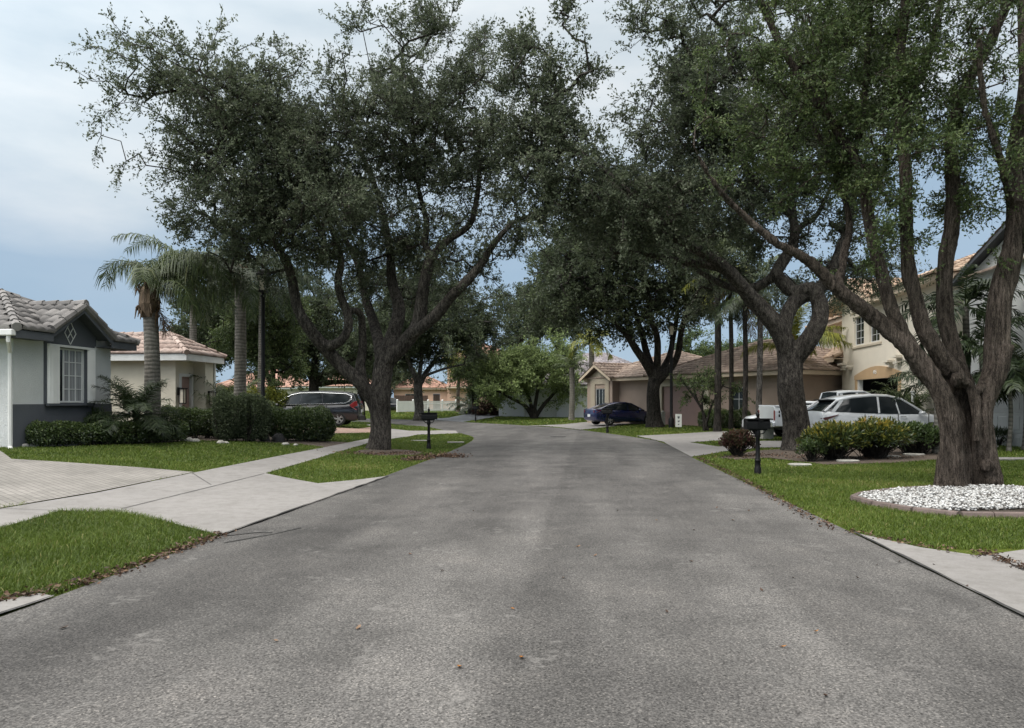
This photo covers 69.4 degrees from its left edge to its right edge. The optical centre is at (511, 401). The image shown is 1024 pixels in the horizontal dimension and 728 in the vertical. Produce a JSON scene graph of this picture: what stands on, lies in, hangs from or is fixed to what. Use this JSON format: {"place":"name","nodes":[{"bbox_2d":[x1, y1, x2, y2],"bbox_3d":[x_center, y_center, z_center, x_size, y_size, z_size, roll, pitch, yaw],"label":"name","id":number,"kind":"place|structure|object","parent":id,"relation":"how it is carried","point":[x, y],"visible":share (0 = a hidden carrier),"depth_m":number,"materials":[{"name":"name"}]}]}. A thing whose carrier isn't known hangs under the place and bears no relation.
{"place":"outdoors","nodes":[
{"label":"outdoors","id":0,"kind":"place"},
{"bbox_2d":[0,451,191,506],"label":"paver driveway","id":1,"kind":"structure","parent":0,"point":[28,481],"depth_m":13.28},
{"bbox_2d":[0,429,472,482],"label":"lawn grass","id":2,"kind":"structure","parent":0,"point":[87,452],"depth_m":17.93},
{"bbox_2d":[279,427,369,432],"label":"paver driveway","id":3,"kind":"structure","parent":0,"point":[350,430],"depth_m":34.03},
{"bbox_2d":[271,391,364,425],"bbox_3d":[-10.329,0.339,38.303,5.100,1.804,2.369,0,0,-3],"label":"minivan","id":4,"kind":"object","parent":3,"relation":"on","point":[346,408],"visible":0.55,"depth_m":37.47,"materials":[{"name":"metal"}]},
{"bbox_2d":[435,414,498,421],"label":"driveway","id":5,"kind":"structure","parent":0,"point":[464,417],"depth_m":65.46,"materials":[{"name":"concrete"}]},
{"bbox_2d":[0,0,1018,397],"label":"sky","id":6,"kind":"structure","parent":0,"point":[59,218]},
{"bbox_2d":[0,419,1023,727],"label":"road","id":7,"kind":"structure","parent":0,"point":[504,519],"depth_m":5.42,"materials":[{"name":"asphalt"}]},
{"bbox_2d":[394,450,472,461],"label":"leaf litter","id":8,"kind":"object","parent":7,"relation":"on","point":[416,457],"visible":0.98,"depth_m":20.84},
{"bbox_2d":[0,429,1023,569],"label":"sidewalk","id":9,"kind":"structure","parent":0,"point":[226,498],"depth_m":12.05,"materials":[{"name":"concrete"}]},
{"bbox_2d":[0,410,1023,616],"bbox_3d":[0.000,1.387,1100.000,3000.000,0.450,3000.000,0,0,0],"label":"ground","id":10,"kind":"structure","parent":0,"point":[951,550],"depth_m":12.14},
{"bbox_2d":[0,593,52,613],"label":"gutter strip","id":11,"kind":"object","parent":10,"relation":"on","point":[11,603],"visible":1,"depth_m":5.87,"materials":[{"name":"concrete"}]},
{"bbox_2d":[0,288,140,448],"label":"house","id":12,"kind":"structure","parent":10,"relation":"on","point":[55,359],"depth_m":19.41,"materials":[{"name":"grey paint"}]},
{"bbox_2d":[60,348,82,402],"bbox_3d":[-12.127,-0.705,20.210,0.065,1.470,1.110,0,0,6],"label":"window","id":13,"kind":"structure","parent":12,"relation":"in","point":[71,360],"depth_m":20.33,"materials":[{"name":"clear glass"}]},
{"bbox_2d":[0,500,218,599],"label":"lawn grass","id":14,"kind":"structure","parent":10,"relation":"on","point":[24,540],"depth_m":8.04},
{"bbox_2d":[0,529,236,601],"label":"leaf litter","id":15,"kind":"object","parent":10,"relation":"on","point":[119,570],"visible":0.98,"depth_m":6.93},
{"bbox_2d":[111,331,226,428],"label":"house","id":16,"kind":"structure","parent":10,"relation":"on","point":[182,359],"depth_m":29.24,"materials":[{"name":"beige paint"}]},
{"bbox_2d":[179,373,192,420],"bbox_3d":[-13.157,0.161,29.751,0.150,2.542,1.000,0,0,6],"label":"door","id":17,"kind":"structure","parent":16,"relation":"in","point":[185,381],"depth_m":29.98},
{"bbox_2d":[100,232,257,341],"bbox_3d":[-15.622,-3.393,35.595,7.406,9.297,7.023,0,0,0],"label":"queen palm","id":18,"kind":"object","parent":10,"relation":"on","point":[193,333],"visible":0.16,"depth_m":35.68,"materials":[{"name":"green plant"}]},
{"bbox_2d":[50,435,347,446],"bbox_3d":[-11.181,1.307,26.327,9.778,0.321,12.502,0,0,-30],"label":"mulch bed","id":19,"kind":"object","parent":10,"relation":"on","point":[322,443],"visible":0.11,"depth_m":24.23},
{"bbox_2d":[82,406,113,441],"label":"croton shrub","id":20,"kind":"object","parent":19,"relation":"on","point":[94,411],"visible":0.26,"depth_m":20.96,"materials":[{"name":"green plant"}]},
{"bbox_2d":[25,419,189,446],"bbox_3d":[-10.903,0.838,20.325,1.399,0.805,4.492,0,0,30],"label":"hedge","id":21,"kind":"object","parent":19,"relation":"on","point":[74,432],"visible":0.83,"depth_m":19.56,"materials":[{"name":"green plant"}]},
{"bbox_2d":[82,375,186,442],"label":"pygmy palm","id":22,"kind":"object","parent":19,"relation":"on","point":[137,406],"visible":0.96,"depth_m":20.58,"materials":[{"name":"green plant"}]},
{"bbox_2d":[94,248,257,420],"bbox_3d":[-10.425,-1.788,23.568,4.480,6.096,4.065,0,0,39],"label":"queen palm","id":23,"kind":"object","parent":19,"relation":"on","point":[151,290],"visible":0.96,"depth_m":23.18,"materials":[{"name":"green plant"}]},
{"bbox_2d":[161,402,230,438],"bbox_3d":[-10.336,0.635,24.046,2.338,1.239,1.152,0,0,-11],"label":"hedge","id":24,"kind":"object","parent":19,"relation":"on","point":[198,419],"visible":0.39,"depth_m":23.80,"materials":[{"name":"green plant"}]},
{"bbox_2d":[211,388,271,441],"bbox_3d":[-8.607,0.448,23.495,1.834,1.768,1.351,0,0,-33],"label":"hedge","id":25,"kind":"object","parent":19,"relation":"on","point":[237,424],"visible":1,"depth_m":23.23,"materials":[{"name":"green plant"}]},
{"bbox_2d":[272,433,284,441],"bbox_3d":[-7.686,1.206,24.320,0.441,0.340,0.441,0,0,0],"label":"rounded stone","id":26,"kind":"object","parent":19,"relation":"on","point":[278,437],"visible":0.84,"depth_m":24.17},
{"bbox_2d":[268,404,336,441],"bbox_3d":[-7.208,0.763,25.337,2.441,1.331,1.419,0,0,-39],"label":"hedge","id":27,"kind":"object","parent":19,"relation":"on","point":[289,424],"visible":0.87,"depth_m":25.02,"materials":[{"name":"green plant"}]},
{"bbox_2d":[159,281,266,384],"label":"shade tree","id":28,"kind":"object","parent":10,"relation":"on","point":[181,329],"visible":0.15,"depth_m":46.20,"materials":[{"name":"green plant"}]},
{"bbox_2d":[136,206,315,397],"bbox_3d":[-9.980,-2.741,27.896,6.698,8.045,6.208,0,0,18],"label":"queen palm","id":29,"kind":"object","parent":10,"relation":"on","point":[240,360],"visible":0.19,"depth_m":27.83,"materials":[{"name":"green plant"}]},
{"bbox_2d":[190,375,275,409],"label":"clumping palm","id":30,"kind":"object","parent":10,"relation":"on","point":[230,388],"visible":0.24,"depth_m":30.51,"materials":[{"name":"green plant"}]},
{"bbox_2d":[213,385,287,411],"bbox_3d":[-13.539,0.153,37.119,4.775,2.113,1.772,0,0,-12],"label":"hedge","id":31,"kind":"object","parent":10,"relation":"on","point":[275,397],"visible":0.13,"depth_m":37.21,"materials":[{"name":"green plant"}]},
{"bbox_2d":[197,280,315,395],"bbox_3d":[-13.559,-2.945,40.561,6.305,8.436,7.777,0,0,0],"label":"shade tree","id":32,"kind":"object","parent":10,"relation":"on","point":[283,338],"visible":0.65,"depth_m":39.16,"materials":[{"name":"green plant"}]},
{"bbox_2d":[256,269,269,424],"bbox_3d":[-8.285,-1.536,24.600,0.354,5.745,0.354,0,0,0],"label":"street lamp","id":33,"kind":"object","parent":10,"relation":"on","point":[261,290],"visible":0.62,"depth_m":24.55,"materials":[{"name":"black metal"}]},
{"bbox_2d":[211,250,335,396],"bbox_3d":[-12.810,-3.191,37.085,6.584,8.899,7.013,0,0,-44],"label":"queen palm","id":34,"kind":"object","parent":10,"relation":"on","point":[309,281],"visible":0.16,"depth_m":36.86,"materials":[{"name":"green plant"}]},
{"bbox_2d":[216,371,370,410],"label":"house","id":35,"kind":"structure","parent":10,"relation":"on","point":[322,388],"depth_m":90.00,"materials":[{"name":"beige paint"}]},
{"bbox_2d":[218,261,406,392],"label":"shade tree","id":36,"kind":"object","parent":10,"relation":"on","point":[325,307],"visible":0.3,"depth_m":49.14,"materials":[{"name":"green plant"}]},
{"bbox_2d":[326,313,400,419],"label":"shade tree","id":37,"kind":"object","parent":10,"relation":"on","point":[360,396],"visible":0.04,"depth_m":63.67,"materials":[{"name":"green plant"}]},
{"bbox_2d":[356,449,422,455],"bbox_3d":[-3.758,1.553,22.740,2.011,0.075,2.840,0,0,0],"label":"mulch bed","id":38,"kind":"object","parent":10,"relation":"on","point":[379,451],"visible":0.56,"depth_m":22.94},
{"bbox_2d":[50,0,576,449],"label":"oak tree","id":39,"kind":"object","parent":38,"relation":"on","point":[278,212],"visible":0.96,"depth_m":22.15,"materials":[{"name":"green plant"}]},
{"bbox_2d":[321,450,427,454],"bbox_3d":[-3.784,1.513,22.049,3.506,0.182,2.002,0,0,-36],"label":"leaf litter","id":40,"kind":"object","parent":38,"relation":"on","point":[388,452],"visible":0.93,"depth_m":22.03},
{"bbox_2d":[394,395,427,410],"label":"wooden fence","id":41,"kind":"object","parent":10,"relation":"on","point":[405,398],"visible":0.24,"depth_m":88.00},
{"bbox_2d":[391,361,438,395],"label":"shade tree","id":42,"kind":"object","parent":10,"relation":"on","point":[400,378],"visible":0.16,"depth_m":97.61,"materials":[{"name":"green plant"}]},
{"bbox_2d":[331,230,521,420],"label":"shade tree","id":43,"kind":"object","parent":10,"relation":"on","point":[470,333],"visible":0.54,"depth_m":61.04,"materials":[{"name":"green plant"}]},
{"bbox_2d":[420,407,436,448],"bbox_3d":[-2.756,0.912,24.561,0.618,1.460,0.230,0,0,-6],"label":"mailbox","id":44,"kind":"object","parent":10,"relation":"on","point":[428,416],"visible":0.98,"depth_m":24.51,"materials":[{"name":"black metal"}]},
{"bbox_2d":[396,399,469,411],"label":"picket fence","id":45,"kind":"object","parent":10,"relation":"on","point":[405,406],"visible":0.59,"depth_m":82.57,"materials":[{"name":"white paint"}]},
{"bbox_2d":[391,345,498,410],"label":"house","id":46,"kind":"structure","parent":10,"relation":"on","point":[433,394],"depth_m":97.50,"materials":[{"name":"beige paint"}]},
{"bbox_2d":[447,395,484,414],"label":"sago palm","id":47,"kind":"object","parent":10,"relation":"on","point":[468,405],"visible":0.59,"depth_m":71.82,"materials":[{"name":"green plant"}]},
{"bbox_2d":[436,344,498,414],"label":"slim tree","id":48,"kind":"object","parent":10,"relation":"on","point":[458,373],"visible":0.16,"depth_m":69.06,"materials":[{"name":"green plant"}]},
{"bbox_2d":[349,410,586,425],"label":"lawn grass","id":49,"kind":"structure","parent":10,"relation":"on","point":[512,420],"depth_m":59.70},
{"bbox_2d":[439,345,499,411],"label":"tree","id":50,"kind":"object","parent":10,"relation":"on","point":[458,389],"visible":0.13,"depth_m":77.57,"materials":[{"name":"green plant"}]},
{"bbox_2d":[471,399,498,415],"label":"hedge","id":51,"kind":"object","parent":10,"relation":"on","point":[486,406],"visible":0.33,"depth_m":68.45,"materials":[{"name":"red plant"}]},
{"bbox_2d":[464,323,587,417],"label":"round tree","id":52,"kind":"object","parent":10,"relation":"on","point":[510,371],"visible":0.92,"depth_m":60.89,"materials":[{"name":"green plant"}]},
{"bbox_2d":[69,422,1023,463],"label":"lawn grass","id":53,"kind":"structure","parent":10,"relation":"on","point":[639,428],"depth_m":25.88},
{"bbox_2d":[492,242,602,351],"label":"shade tree","id":54,"kind":"object","parent":10,"relation":"on","point":[510,328],"visible":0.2,"depth_m":88.91,"materials":[{"name":"green plant"}]},
{"bbox_2d":[488,353,632,417],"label":"house","id":55,"kind":"structure","parent":10,"relation":"on","point":[562,411],"depth_m":65.67,"materials":[{"name":"white paint"}]},
{"bbox_2d":[524,392,556,416],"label":"garage door","id":56,"kind":"structure","parent":55,"relation":"in","point":[552,412],"depth_m":65.49,"materials":[{"name":"white paint"}]},
{"bbox_2d":[551,349,588,419],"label":"adonidia palm","id":57,"kind":"object","parent":10,"relation":"on","point":[571,362],"visible":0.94,"depth_m":56.82,"materials":[{"name":"green plant"}]},
{"bbox_2d":[568,329,613,367],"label":"adonidia palm","id":58,"kind":"object","parent":10,"relation":"on","point":[597,346],"visible":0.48,"depth_m":55.83,"materials":[{"name":"green plant"}]},
{"bbox_2d":[601,405,612,432],"bbox_3d":[4.858,0.920,37.724,0.618,1.460,0.230,0,0,29],"label":"mailbox","id":59,"kind":"object","parent":10,"relation":"on","point":[607,411],"visible":0.99,"depth_m":37.67,"materials":[{"name":"black metal"}]},
{"bbox_2d":[513,161,799,427],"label":"oak tree","id":60,"kind":"object","parent":10,"relation":"on","point":[572,295],"visible":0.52,"depth_m":41.41,"materials":[{"name":"green plant"}]},
{"bbox_2d":[668,323,674,427],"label":"street lamp","id":61,"kind":"object","parent":10,"relation":"on","point":[671,338],"visible":0.88,"depth_m":42.02,"materials":[{"name":"black metal"}]},
{"bbox_2d":[675,414,681,428],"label":"yard sign","id":62,"kind":"object","parent":10,"relation":"on","point":[678,420],"visible":0.97,"depth_m":40.19,"materials":[{"name":"plastic"}]},
{"bbox_2d":[579,339,842,425],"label":"house","id":63,"kind":"structure","parent":10,"relation":"on","point":[616,382],"depth_m":44.12,"materials":[{"name":"beige paint"}]},
{"bbox_2d":[596,388,604,404],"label":"window","id":64,"kind":"structure","parent":63,"relation":"in","point":[600,393],"depth_m":50.68,"materials":[{"name":"white glass"}]},
{"bbox_2d":[664,386,702,425],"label":"garage door","id":65,"kind":"structure","parent":63,"relation":"in","point":[690,412],"depth_m":44.69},
{"bbox_2d":[733,387,742,409],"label":"window","id":66,"kind":"structure","parent":63,"relation":"in","point":[738,398],"depth_m":40.95,"materials":[{"name":"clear glass"}]},
{"bbox_2d":[669,363,754,430],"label":"tree","id":67,"kind":"object","parent":10,"relation":"on","point":[699,382],"visible":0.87,"depth_m":37.36,"materials":[{"name":"green plant"}]},
{"bbox_2d":[664,322,771,356],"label":"shade tree","id":68,"kind":"object","parent":10,"relation":"on","point":[703,349],"visible":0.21,"depth_m":109.36,"materials":[{"name":"green plant"}]},
{"bbox_2d":[678,222,763,431],"bbox_3d":[10.270,-3.583,36.748,4.099,10.363,5.023,0,0,0],"label":"royal palm","id":69,"kind":"object","parent":10,"relation":"on","point":[717,425],"visible":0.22,"depth_m":36.36,"materials":[{"name":"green plant"}]},
{"bbox_2d":[682,265,763,428],"bbox_3d":[11.262,-3.055,38.935,4.585,9.200,3.852,0,0,-12],"label":"royal palm","id":70,"kind":"object","parent":10,"relation":"on","point":[731,377],"visible":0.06,"depth_m":38.90,"materials":[{"name":"grey plant"}]},
{"bbox_2d":[697,408,750,428],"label":"hedge","id":71,"kind":"object","parent":10,"relation":"on","point":[737,414],"visible":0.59,"depth_m":39.57,"materials":[{"name":"green plant"}]},
{"bbox_2d":[706,268,783,429],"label":"royal palm","id":72,"kind":"object","parent":10,"relation":"on","point":[742,316],"visible":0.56,"depth_m":35.40,"materials":[{"name":"green plant"}]},
{"bbox_2d":[711,253,803,413],"bbox_3d":[11.665,-2.587,34.943,4.860,8.308,4.089,0,0,0],"label":"royal palm","id":73,"kind":"object","parent":10,"relation":"on","point":[759,362],"visible":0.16,"depth_m":34.89,"materials":[{"name":"grey plant"}]},
{"bbox_2d":[743,410,772,474],"bbox_3d":[5.377,0.918,16.200,0.618,1.460,0.230,0,0,-3],"label":"mailbox","id":74,"kind":"object","parent":10,"relation":"on","point":[757,424],"visible":0.99,"depth_m":16.14,"materials":[{"name":"black metal"}]},
{"bbox_2d":[760,428,773,438],"bbox_3d":[10.255,1.288,29.760,0.480,0.460,0.440,0,0,0],"label":"utility box","id":75,"kind":"object","parent":10,"relation":"on","point":[768,434],"visible":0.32,"depth_m":29.56,"materials":[{"name":"metal"}]},
{"bbox_2d":[737,302,851,358],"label":"areca palm","id":76,"kind":"object","parent":10,"relation":"on","point":[830,338],"visible":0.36,"depth_m":37.07,"materials":[{"name":"green plant"}]},
{"bbox_2d":[718,447,937,463],"bbox_3d":[9.173,1.506,21.252,5.667,0.174,6.665,0,0,28],"label":"mulch bed","id":77,"kind":"object","parent":10,"relation":"on","point":[929,455],"visible":0.42,"depth_m":20.14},
{"bbox_2d":[458,0,957,450],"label":"oak tree","id":78,"kind":"object","parent":77,"relation":"on","point":[636,207],"visible":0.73,"depth_m":22.02,"materials":[{"name":"green plant"}]},
{"bbox_2d":[718,428,760,456],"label":"copper shrub","id":79,"kind":"object","parent":77,"relation":"on","point":[738,442],"visible":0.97,"depth_m":21.22,"materials":[{"name":"red plant"}]},
{"bbox_2d":[794,436,827,461],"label":"croton shrub","id":80,"kind":"object","parent":77,"relation":"on","point":[810,446],"visible":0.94,"depth_m":19.12,"materials":[{"name":"green plant"}]},
{"bbox_2d":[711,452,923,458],"bbox_3d":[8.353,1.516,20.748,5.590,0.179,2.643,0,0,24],"label":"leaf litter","id":81,"kind":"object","parent":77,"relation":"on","point":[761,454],"visible":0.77,"depth_m":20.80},
{"bbox_2d":[795,419,870,459],"bbox_3d":[8.585,1.003,19.585,2.109,1.162,1.717,0,0,0],"label":"croton shrub","id":82,"kind":"object","parent":77,"relation":"on","point":[840,438],"visible":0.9,"depth_m":19.19,"materials":[{"name":"green plant"}]},
{"bbox_2d":[848,414,917,458],"bbox_3d":[9.673,0.938,19.659,2.054,1.228,1.775,0,0,0],"label":"croton shrub","id":83,"kind":"object","parent":77,"relation":"on","point":[884,435],"visible":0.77,"depth_m":19.28,"materials":[{"name":"green plant"}]},
{"bbox_2d":[888,360,938,452],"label":"cycad palm","id":84,"kind":"object","parent":77,"relation":"on","point":[912,376],"visible":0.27,"depth_m":20.92,"materials":[{"name":"green plant"}]},
{"bbox_2d":[898,420,939,453],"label":"croton shrub","id":85,"kind":"object","parent":77,"relation":"on","point":[928,436],"visible":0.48,"depth_m":20.37,"materials":[{"name":"green plant"}]},
{"bbox_2d":[694,455,993,557],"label":"leaf litter","id":86,"kind":"object","parent":10,"relation":"on","point":[852,530],"visible":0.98,"depth_m":10.38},
{"bbox_2d":[706,455,1023,549],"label":"lawn grass","id":87,"kind":"structure","parent":10,"relation":"on","point":[861,481],"depth_m":11.86,"materials":[{"name":"plant"}]},
{"bbox_2d":[805,253,974,414],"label":"house","id":88,"kind":"structure","parent":10,"relation":"on","point":[868,358],"depth_m":34.79,"materials":[{"name":"beige paint"}]},
{"bbox_2d":[856,317,863,344],"bbox_3d":[17.010,-3.450,36.001,0.060,1.400,1.300,0,0,6],"label":"window","id":89,"kind":"structure","parent":88,"relation":"in","point":[859,321],"depth_m":36.24,"materials":[{"name":"white glass"}]},
{"bbox_2d":[871,310,879,341],"bbox_3d":[16.817,-3.450,34.061,0.060,1.400,1.200,0,0,6],"label":"window","id":90,"kind":"structure","parent":88,"relation":"in","point":[875,335],"depth_m":34.35,"materials":[{"name":"white glass"}]},
{"bbox_2d":[867,381,933,412],"bbox_3d":[15.488,0.128,28.753,3.520,2.769,3.592,0,0,0],"label":"bush","id":91,"kind":"object","parent":10,"relation":"on","point":[917,403],"visible":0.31,"depth_m":28.35,"materials":[{"name":"green plant"}]},
{"bbox_2d":[850,484,1023,518],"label":"bed edging","id":92,"kind":"object","parent":10,"relation":"on","point":[855,496],"visible":0.48,"depth_m":10.47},
{"bbox_2d":[886,489,1023,513],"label":"soil bed","id":93,"kind":"object","parent":10,"relation":"on","point":[1007,510],"visible":0.07,"depth_m":10.51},
{"bbox_2d":[676,0,1023,487],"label":"multistem tree","id":94,"kind":"object","parent":93,"relation":"on","point":[964,404],"visible":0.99,"depth_m":13.19,"materials":[{"name":"green plant"}]},
{"bbox_2d":[858,484,1023,510],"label":"white gravel","id":95,"kind":"structure","parent":93,"relation":"on","point":[977,496],"depth_m":11.62,"materials":[{"name":"gravel"}]},
{"bbox_2d":[899,263,1023,373],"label":"christmas palm","id":96,"kind":"object","parent":10,"relation":"on","point":[971,291],"visible":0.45,"depth_m":22.23,"materials":[{"name":"green plant"}]},
{"bbox_2d":[908,297,1023,381],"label":"christmas palm","id":97,"kind":"object","parent":10,"relation":"on","point":[978,335],"visible":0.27,"depth_m":21.42,"materials":[{"name":"green plant"}]},
{"bbox_2d":[953,220,1023,446],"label":"house","id":98,"kind":"structure","parent":10,"relation":"on","point":[981,256],"depth_m":23.78,"materials":[{"name":"grey paint"}]},
{"bbox_2d":[993,389,1023,446],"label":"garage door","id":99,"kind":"structure","parent":98,"relation":"in","point":[1000,413],"depth_m":23.08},
{"bbox_2d":[963,347,1023,451],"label":"adonidia palm","id":100,"kind":"object","parent":10,"relation":"on","point":[1008,392],"visible":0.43,"depth_m":20.95,"materials":[{"name":"green plant"}]},
{"bbox_2d":[971,342,1023,449],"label":"adonidia palm","id":101,"kind":"object","parent":10,"relation":"on","point":[1020,390],"visible":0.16,"depth_m":21.21,"materials":[{"name":"green plant"}]},
{"bbox_2d":[994,424,1012,445],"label":"spiky shrub","id":102,"kind":"object","parent":10,"relation":"on","point":[1002,433],"visible":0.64,"depth_m":23.32,"materials":[{"name":"green plant"}]},
{"bbox_2d":[999,457,1023,460],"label":"paving slab","id":103,"kind":"structure","parent":10,"relation":"on","point":[1008,458],"depth_m":18.07,"materials":[{"name":"concrete"}]},
{"bbox_2d":[528,422,629,429],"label":"driveway","id":104,"kind":"structure","parent":0,"point":[583,425],"depth_m":47.76,"materials":[{"name":"concrete"}]},
{"bbox_2d":[584,402,646,424],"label":"sedan car","id":105,"kind":"object","parent":104,"relation":"on","point":[624,412],"visible":0.75,"depth_m":46.69,"materials":[{"name":"metal"}]},
{"bbox_2d":[640,431,997,456],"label":"driveway","id":106,"kind":"structure","parent":0,"point":[682,442],"depth_m":28.50,"materials":[{"name":"concrete"}]},
{"bbox_2d":[742,401,814,432],"bbox_3d":[11.947,0.719,31.603,3.959,1.494,2.099,0,0,9],"label":"hatchback car","id":107,"kind":"object","parent":106,"relation":"on","point":[807,403],"visible":0.04,"depth_m":31.26,"materials":[{"name":"metal"}]},
{"bbox_2d":[758,390,870,436],"bbox_3d":[12.715,0.498,29.199,5.605,1.894,2.289,0,0,-1],"label":"pickup truck","id":108,"kind":"object","parent":106,"relation":"on","point":[773,412],"visible":0.16,"depth_m":28.60,"materials":[{"name":"metal"}]},
{"bbox_2d":[807,394,933,427],"bbox_3d":[12.927,0.581,26.200,4.885,1.714,2.269,0,0,-3],"label":"crossover car","id":109,"kind":"object","parent":106,"relation":"on","point":[848,408],"visible":0.25,"depth_m":25.37,"materials":[{"name":"metal"}]},
{"bbox_2d":[861,534,1023,612],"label":"driveway","id":110,"kind":"structure","parent":0,"point":[1001,582],"depth_m":6.98,"materials":[{"name":"concrete"}]},
{"bbox_2d":[970,547,1023,568],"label":"leaf litter","id":111,"kind":"object","parent":110,"relation":"on","point":[1004,559],"visible":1,"depth_m":7.34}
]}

